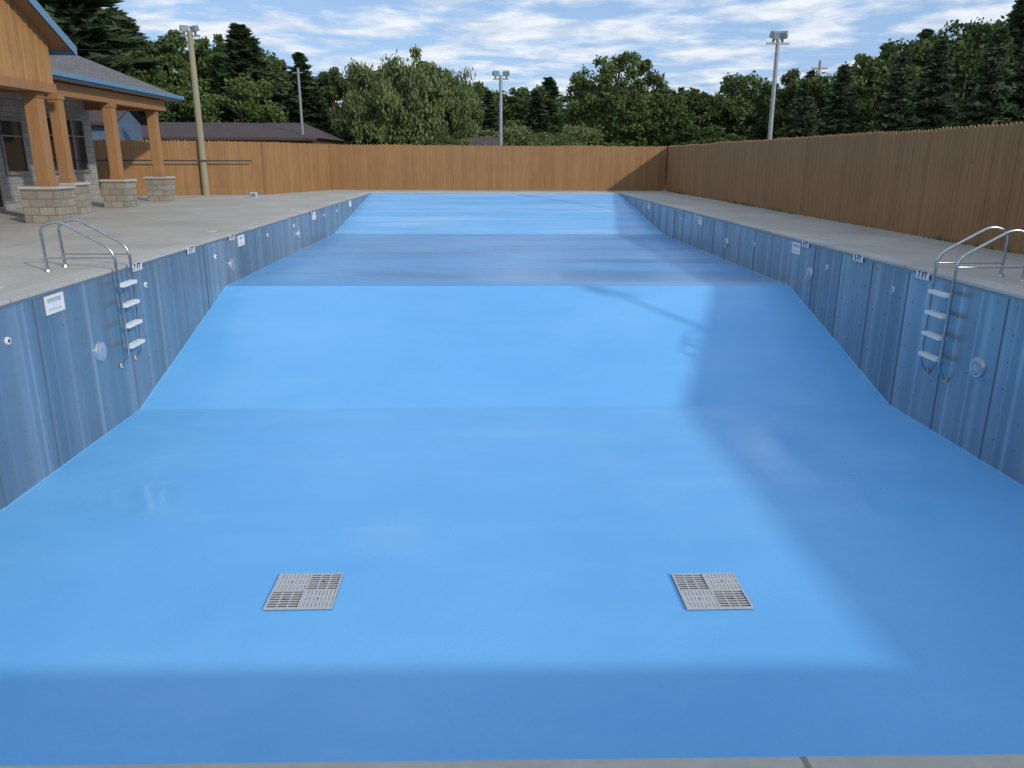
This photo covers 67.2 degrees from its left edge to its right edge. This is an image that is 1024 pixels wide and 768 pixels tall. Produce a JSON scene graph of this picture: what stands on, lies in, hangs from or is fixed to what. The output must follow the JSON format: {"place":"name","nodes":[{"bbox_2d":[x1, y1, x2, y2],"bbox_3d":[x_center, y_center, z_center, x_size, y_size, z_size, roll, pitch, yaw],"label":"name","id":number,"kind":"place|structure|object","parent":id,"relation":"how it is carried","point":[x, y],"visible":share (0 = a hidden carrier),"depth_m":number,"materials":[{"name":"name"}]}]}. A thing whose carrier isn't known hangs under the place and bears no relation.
{"place":"outdoors","nodes":[
{"label":"outdoors","id":0,"kind":"place"},
{"bbox_2d":[469,137,498,178],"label":"garden shed","id":1,"kind":"structure","parent":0,"point":[484,141],"depth_m":48.55,"materials":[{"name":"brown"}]},
{"bbox_2d":[0,189,1023,293],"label":"concrete deck","id":2,"kind":"structure","parent":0,"point":[145,225],"depth_m":18.26,"materials":[{"name":"grey concrete"}]},
{"bbox_2d":[17,185,78,222],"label":"stone plinth","id":3,"kind":"structure","parent":2,"relation":"on","point":[43,204],"depth_m":19.70,"materials":[{"name":"stone"}]},
{"bbox_2d":[20,91,58,185],"bbox_3d":[-12.030,-6.227,19.631,0.400,2.288,0.400,0,16,-2],"label":"timber post","id":4,"kind":"object","parent":3,"relation":"on","point":[38,131],"visible":1,"depth_m":19.51,"materials":[{"name":"brown wood"}]},
{"bbox_2d":[0,75,56,93],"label":"gable beam","id":5,"kind":"structure","parent":4,"relation":"on","point":[8,84],"depth_m":18.68,"materials":[{"name":"brown wood"}]},
{"bbox_2d":[0,0,52,83],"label":"gable siding","id":6,"kind":"object","parent":5,"relation":"on","point":[24,52],"visible":1,"depth_m":18.34,"materials":[{"name":"brown wood"}]},
{"bbox_2d":[12,0,76,54],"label":"gable fascia","id":7,"kind":"structure","parent":6,"relation":"attached to","point":[59,42],"depth_m":18.98,"materials":[{"name":"blue wood"}]},
{"bbox_2d":[0,93,100,210],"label":"block walls","id":8,"kind":"structure","parent":2,"relation":"on","point":[11,105],"depth_m":25.68,"materials":[{"name":"brick"}]},
{"bbox_2d":[0,180,5,210],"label":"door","id":9,"kind":"structure","parent":8,"relation":"attached to","point":[2,205],"depth_m":24.24,"materials":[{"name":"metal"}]},
{"bbox_2d":[0,117,30,174],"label":"window","id":10,"kind":"structure","parent":8,"relation":"attached to","point":[13,145],"depth_m":24.91,"materials":[{"name":"glass"}]},
{"bbox_2d":[46,115,90,173],"bbox_3d":[-16.219,-8.722,28.130,0.090,1.970,2.700,0,16,-2],"label":"window","id":11,"kind":"structure","parent":8,"relation":"attached to","point":[78,145],"depth_m":28.70,"materials":[{"name":"glass"}]},
{"bbox_2d":[45,81,165,110],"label":"porch beam","id":12,"kind":"structure","parent":8,"relation":"attached to","point":[92,98],"depth_m":25.96,"materials":[{"name":"brown wood"}]},
{"bbox_2d":[53,78,178,101],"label":"soffit","id":13,"kind":"structure","parent":8,"relation":"on","point":[97,87],"depth_m":25.27,"materials":[{"name":"blue wood"}]},
{"bbox_2d":[51,69,183,101],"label":"fascia","id":14,"kind":"structure","parent":13,"relation":"attached to","point":[62,75],"depth_m":24.77,"materials":[{"name":"blue wood"}]},
{"bbox_2d":[49,55,175,94],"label":"shingle roof","id":15,"kind":"structure","parent":14,"relation":"on","point":[76,64],"depth_m":25.93,"materials":[{"name":"grey"}]},
{"bbox_2d":[58,182,91,214],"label":"stone plinth","id":16,"kind":"structure","parent":2,"relation":"on","point":[82,197],"depth_m":22.85,"materials":[{"name":"stone"}]},
{"bbox_2d":[45,94,76,181],"bbox_3d":[-13.134,-7.136,22.452,0.360,2.438,0.360,0,16,-2],"label":"timber post","id":17,"kind":"object","parent":16,"relation":"on","point":[60,136],"visible":0.97,"depth_m":22.35,"materials":[{"name":"brown wood"}]},
{"bbox_2d":[39,219,144,367],"bbox_3d":[-6.423,-1.389,11.869,1.130,2.236,0.600,0,16,-2],"label":"pool ladder","id":18,"kind":"object","parent":2,"relation":"on","point":[135,301],"visible":1,"depth_m":11.82,"materials":[{"name":"silver metal"}]},
{"bbox_2d":[99,179,137,206],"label":"stone plinth","id":19,"kind":"structure","parent":2,"relation":"on","point":[119,192],"depth_m":26.03,"materials":[{"name":"stone"}]},
{"bbox_2d":[100,103,125,178],"bbox_3d":[-13.411,-8.145,25.900,0.380,2.438,0.380,0,16,-2],"label":"timber post","id":20,"kind":"object","parent":19,"relation":"on","point":[112,140],"visible":0.95,"depth_m":25.79,"materials":[{"name":"brown wood"}]},
{"bbox_2d":[143,176,175,200],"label":"stone plinth","id":21,"kind":"structure","parent":2,"relation":"on","point":[160,188],"depth_m":29.86,"materials":[{"name":"stone"}]},
{"bbox_2d":[145,110,165,176],"bbox_3d":[-13.751,-9.267,29.730,0.380,2.438,0.380,0,16,-2],"label":"timber post","id":22,"kind":"object","parent":21,"relation":"on","point":[155,142],"visible":1,"depth_m":29.62,"materials":[{"name":"brown wood"}]},
{"bbox_2d":[93,139,265,195],"bbox_3d":[-15.602,-9.517,33.914,8.946,2.376,0.120,-6,17,-21],"label":"wooden fence","id":23,"kind":"object","parent":2,"relation":"on","point":[169,150],"visible":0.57,"depth_m":34.43,"materials":[{"name":"brown wood"}]},
{"bbox_2d":[96,159,251,160],"bbox_3d":[-15.254,-9.027,33.754,7.492,1.528,0.056,-6,18,-22],"label":"gate barrier","id":24,"kind":"object","parent":23,"relation":"attached to","point":[180,160],"visible":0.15,"depth_m":33.87,"materials":[{"name":"black paint"}]},
{"bbox_2d":[179,25,209,194],"bbox_3d":[-13.755,-11.882,33.737,0.854,7.032,0.392,0,16,-2],"label":"wooden light pole","id":25,"kind":"object","parent":2,"relation":"on","point":[199,126],"visible":0.97,"depth_m":33.59,"materials":[{"name":"beige wood"}]},
{"bbox_2d":[250,192,257,197],"bbox_3d":[-10.863,-7.948,32.429,0.250,0.236,0.265,0,16,-2],"label":"utility box","id":26,"kind":"object","parent":2,"relation":"on","point":[253,194],"visible":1,"depth_m":32.31,"materials":[{"name":"plastic"}]},
{"bbox_2d":[260,142,330,193],"bbox_3d":[-10.621,-10.755,38.258,0.120,2.364,6.129,5,17,15],"label":"wooden fence","id":27,"kind":"object","parent":2,"relation":"on","point":[289,167],"visible":1,"depth_m":37.88,"materials":[{"name":"brown wood"}]},
{"bbox_2d":[328,144,666,190],"bbox_3d":[-0.705,-11.648,41.459,18.115,2.380,0.120,0,16,-2],"label":"wooden fence","id":28,"kind":"object","parent":2,"relation":"on","point":[515,164],"visible":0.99,"depth_m":41.41,"materials":[{"name":"brown wood"}]},
{"bbox_2d":[0,192,1023,767],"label":"swimming pool","id":29,"kind":"structure","parent":2,"relation":"in","point":[506,464],"depth_m":9.32,"materials":[{"name":"paint"}]},
{"bbox_2d":[263,573,343,610],"bbox_3d":[-1.969,1.968,7.332,0.620,0.024,0.620,0,16,-2],"label":"drain cover","id":30,"kind":"object","parent":29,"relation":"on","point":[304,591],"visible":1,"depth_m":7.31,"materials":[{"name":"plastic"}]},
{"bbox_2d":[671,573,753,609],"bbox_3d":[1.902,1.976,7.373,0.620,0.024,0.620,0,16,-2],"label":"drain cover","id":31,"kind":"object","parent":29,"relation":"on","point":[710,591],"visible":1,"depth_m":7.34,"materials":[{"name":"plastic"}]},
{"bbox_2d":[665,121,1023,253],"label":"wooden fence","id":32,"kind":"object","parent":2,"relation":"on","point":[957,184],"visible":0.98,"depth_m":19.05,"materials":[{"name":"brown wood"}]},
{"bbox_2d":[673,192,1019,253],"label":"weeds","id":33,"kind":"object","parent":2,"relation":"on","point":[856,223],"visible":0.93,"depth_m":19.66,"materials":[{"name":"green plant"}]},
{"bbox_2d":[918,226,1023,381],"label":"pool ladder","id":34,"kind":"object","parent":2,"relation":"on","point":[930,334],"visible":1,"depth_m":11.34,"materials":[{"name":"silver metal"}]},
{"bbox_2d":[102,0,1015,111],"label":"sky","id":35,"kind":"structure","parent":0,"point":[696,43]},
{"bbox_2d":[188,176,1023,254],"bbox_3d":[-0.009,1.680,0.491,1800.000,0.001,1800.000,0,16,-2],"label":"ground","id":36,"kind":"structure","parent":0,"point":[674,192],"depth_m":44.75,"materials":[{"name":"green plant"}]},
{"bbox_2d":[37,0,186,121],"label":"pine tree","id":37,"kind":"object","parent":36,"relation":"on","point":[86,28],"visible":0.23,"depth_m":51.53,"materials":[{"name":"green plant"}]},
{"bbox_2d":[89,110,146,184],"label":"blue shed","id":38,"kind":"structure","parent":36,"relation":"on","point":[129,123],"depth_m":39.61,"materials":[{"name":"blue"}]},
{"bbox_2d":[129,29,200,121],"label":"maple tree","id":39,"kind":"object","parent":36,"relation":"on","point":[160,50],"visible":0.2,"depth_m":59.16,"materials":[{"name":"green plant"}]},
{"bbox_2d":[128,66,203,121],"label":"maple tree","id":40,"kind":"object","parent":36,"relation":"on","point":[148,76],"visible":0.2,"depth_m":54.48,"materials":[{"name":"green plant"}]},
{"bbox_2d":[161,33,237,120],"bbox_3d":[-23.587,-21.731,61.763,7.910,11.487,6.159,2,16,6],"label":"maple tree","id":41,"kind":"object","parent":36,"relation":"on","point":[210,61],"visible":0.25,"depth_m":59.20,"materials":[{"name":"green plant"}]},
{"bbox_2d":[192,75,289,122],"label":"maple tree","id":42,"kind":"object","parent":36,"relation":"on","point":[245,91],"visible":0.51,"depth_m":53.05,"materials":[{"name":"green plant"}]},
{"bbox_2d":[143,138,340,187],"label":"walls","id":43,"kind":"structure","parent":36,"relation":"on","point":[323,141],"depth_m":44.85,"materials":[{"name":"brown"}]},
{"bbox_2d":[141,122,343,140],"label":"roof","id":44,"kind":"structure","parent":43,"relation":"on","point":[226,131],"depth_m":46.07,"materials":[{"name":"grey"}]},
{"bbox_2d":[200,23,296,122],"bbox_3d":[-20.377,-21.210,59.220,10.135,11.878,10.279,4,17,11],"label":"pine tree","id":45,"kind":"object","parent":36,"relation":"on","point":[242,45],"visible":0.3,"depth_m":57.15,"materials":[{"name":"green plant"}]},
{"bbox_2d":[293,68,303,134],"bbox_3d":[-12.348,-15.002,45.201,0.550,6.601,0.178,0,16,-2],"label":"utility pole","id":46,"kind":"object","parent":36,"relation":"on","point":[300,103],"visible":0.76,"depth_m":44.74,"materials":[{"name":"metal"}]},
{"bbox_2d":[277,52,333,131],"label":"pine tree","id":47,"kind":"object","parent":36,"relation":"on","point":[314,117],"visible":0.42,"depth_m":57.28,"materials":[{"name":"green plant"}]},
{"bbox_2d":[308,66,358,142],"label":"maple tree","id":48,"kind":"object","parent":36,"relation":"on","point":[333,88],"visible":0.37,"depth_m":60.78,"materials":[{"name":"green plant"}]},
{"bbox_2d":[330,56,410,179],"bbox_3d":[-9.757,-18.342,54.577,6.385,8.885,4.831,10,19,29],"label":"willow tree","id":49,"kind":"object","parent":36,"relation":"on","point":[361,128],"visible":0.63,"depth_m":53.23,"materials":[{"name":"green plant"}]},
{"bbox_2d":[364,44,458,179],"bbox_3d":[-6.945,-18.963,55.117,7.891,9.871,7.396,-10,19,-32],"label":"willow tree","id":50,"kind":"object","parent":36,"relation":"on","point":[422,77],"visible":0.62,"depth_m":53.13,"materials":[{"name":"green plant"}]},
{"bbox_2d":[424,63,485,143],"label":"willow tree","id":51,"kind":"object","parent":36,"relation":"on","point":[462,112],"visible":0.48,"depth_m":54.29,"materials":[{"name":"green plant"}]},
{"bbox_2d":[492,71,509,188],"bbox_3d":[-0.615,-14.039,42.763,0.963,6.239,0.362,0,16,-2],"label":"metal light pole","id":52,"kind":"object","parent":36,"relation":"on","point":[500,78],"visible":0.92,"depth_m":42.34,"materials":[{"name":"grey metal"}]},
{"bbox_2d":[100,7,984,181],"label":"distant trees","id":53,"kind":"object","parent":36,"relation":"on","point":[532,120],"visible":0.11,"depth_m":67.09,"materials":[{"name":"green plant"}]},
{"bbox_2d":[554,50,680,155],"bbox_3d":[7.421,-19.784,58.134,8.294,9.928,9.402,-11,20,-33],"label":"oak tree","id":54,"kind":"object","parent":36,"relation":"on","point":[619,130],"visible":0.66,"depth_m":55.69,"materials":[{"name":"green plant"}]},
{"bbox_2d":[635,93,699,176],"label":"maple tree","id":55,"kind":"object","parent":36,"relation":"on","point":[683,119],"visible":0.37,"depth_m":55.65,"materials":[{"name":"green plant"}]},
{"bbox_2d":[659,87,730,138],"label":"maple tree","id":56,"kind":"object","parent":36,"relation":"on","point":[696,103],"visible":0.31,"depth_m":61.24,"materials":[{"name":"green plant"}]},
{"bbox_2d":[694,70,780,140],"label":"maple tree","id":57,"kind":"object","parent":36,"relation":"on","point":[731,102],"visible":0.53,"depth_m":61.55,"materials":[{"name":"green plant"}]},
{"bbox_2d":[766,31,789,139],"bbox_3d":[9.646,-9.829,28.729,0.840,6.140,0.417,0,16,-2],"label":"metal light pole","id":58,"kind":"object","parent":36,"relation":"on","point":[778,35],"visible":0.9,"depth_m":28.17,"materials":[{"name":"grey metal"}]},
{"bbox_2d":[779,81,822,138],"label":"fir tree","id":59,"kind":"object","parent":36,"relation":"on","point":[802,105],"visible":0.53,"depth_m":49.47,"materials":[{"name":"green plant"}]},
{"bbox_2d":[763,68,845,140],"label":"maple tree","id":60,"kind":"object","parent":36,"relation":"on","point":[820,88],"visible":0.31,"depth_m":58.34,"materials":[{"name":"green plant"}]},
{"bbox_2d":[811,60,827,127],"bbox_3d":[23.320,-20.191,59.488,1.200,8.900,0.447,0,16,-2],"label":"utility pole","id":61,"kind":"object","parent":36,"relation":"on","point":[819,68],"visible":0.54,"depth_m":58.42,"materials":[{"name":"brown wood"}]},
{"bbox_2d":[96,46,813,91],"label":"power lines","id":62,"kind":"object","parent":61,"relation":"attached to","point":[387,82],"visible":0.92,"depth_m":45.73,"materials":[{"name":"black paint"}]},
{"bbox_2d":[816,63,863,136],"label":"fir tree","id":63,"kind":"object","parent":36,"relation":"on","point":[833,124],"visible":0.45,"depth_m":49.34,"materials":[{"name":"green plant"}]},
{"bbox_2d":[817,51,928,132],"bbox_3d":[27.318,-19.896,58.587,8.701,10.108,6.774,4,17,14],"label":"maple tree","id":64,"kind":"object","parent":36,"relation":"on","point":[867,108],"visible":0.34,"depth_m":56.69,"materials":[{"name":"green plant"}]},
{"bbox_2d":[865,50,921,132],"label":"fir tree","id":65,"kind":"object","parent":36,"relation":"on","point":[894,102],"visible":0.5,"depth_m":47.46,"materials":[{"name":"green plant"}]},
{"bbox_2d":[861,33,960,128],"bbox_3d":[31.494,-21.547,61.940,9.315,11.525,8.826,-2,16,-8],"label":"maple tree","id":66,"kind":"object","parent":36,"relation":"on","point":[914,47],"visible":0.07,"depth_m":59.01,"materials":[{"name":"green plant"}]},
{"bbox_2d":[902,38,964,130],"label":"fir tree","id":67,"kind":"object","parent":36,"relation":"on","point":[936,88],"visible":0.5,"depth_m":48.31,"materials":[{"name":"green plant"}]},
{"bbox_2d":[908,15,1018,124],"bbox_3d":[35.319,-22.105,61.360,10.025,13.091,9.498,7,17,21],"label":"maple tree","id":68,"kind":"object","parent":36,"relation":"on","point":[971,41],"visible":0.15,"depth_m":58.85,"materials":[{"name":"green plant"}]},
{"bbox_2d":[955,26,1019,127],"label":"fir tree","id":69,"kind":"object","parent":36,"relation":"on","point":[989,93],"visible":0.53,"depth_m":47.40,"materials":[{"name":"green plant"}]},
{"bbox_2d":[966,0,1023,101],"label":"pine tree","id":70,"kind":"object","parent":36,"relation":"on","point":[1015,18],"visible":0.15,"depth_m":59.82,"materials":[{"name":"green plant"}]},
{"bbox_2d":[995,41,1023,124],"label":"fir tree","id":71,"kind":"object","parent":36,"relation":"on","point":[1016,83],"visible":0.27,"depth_m":48.69,"materials":[{"name":"green plant"}]}
]}

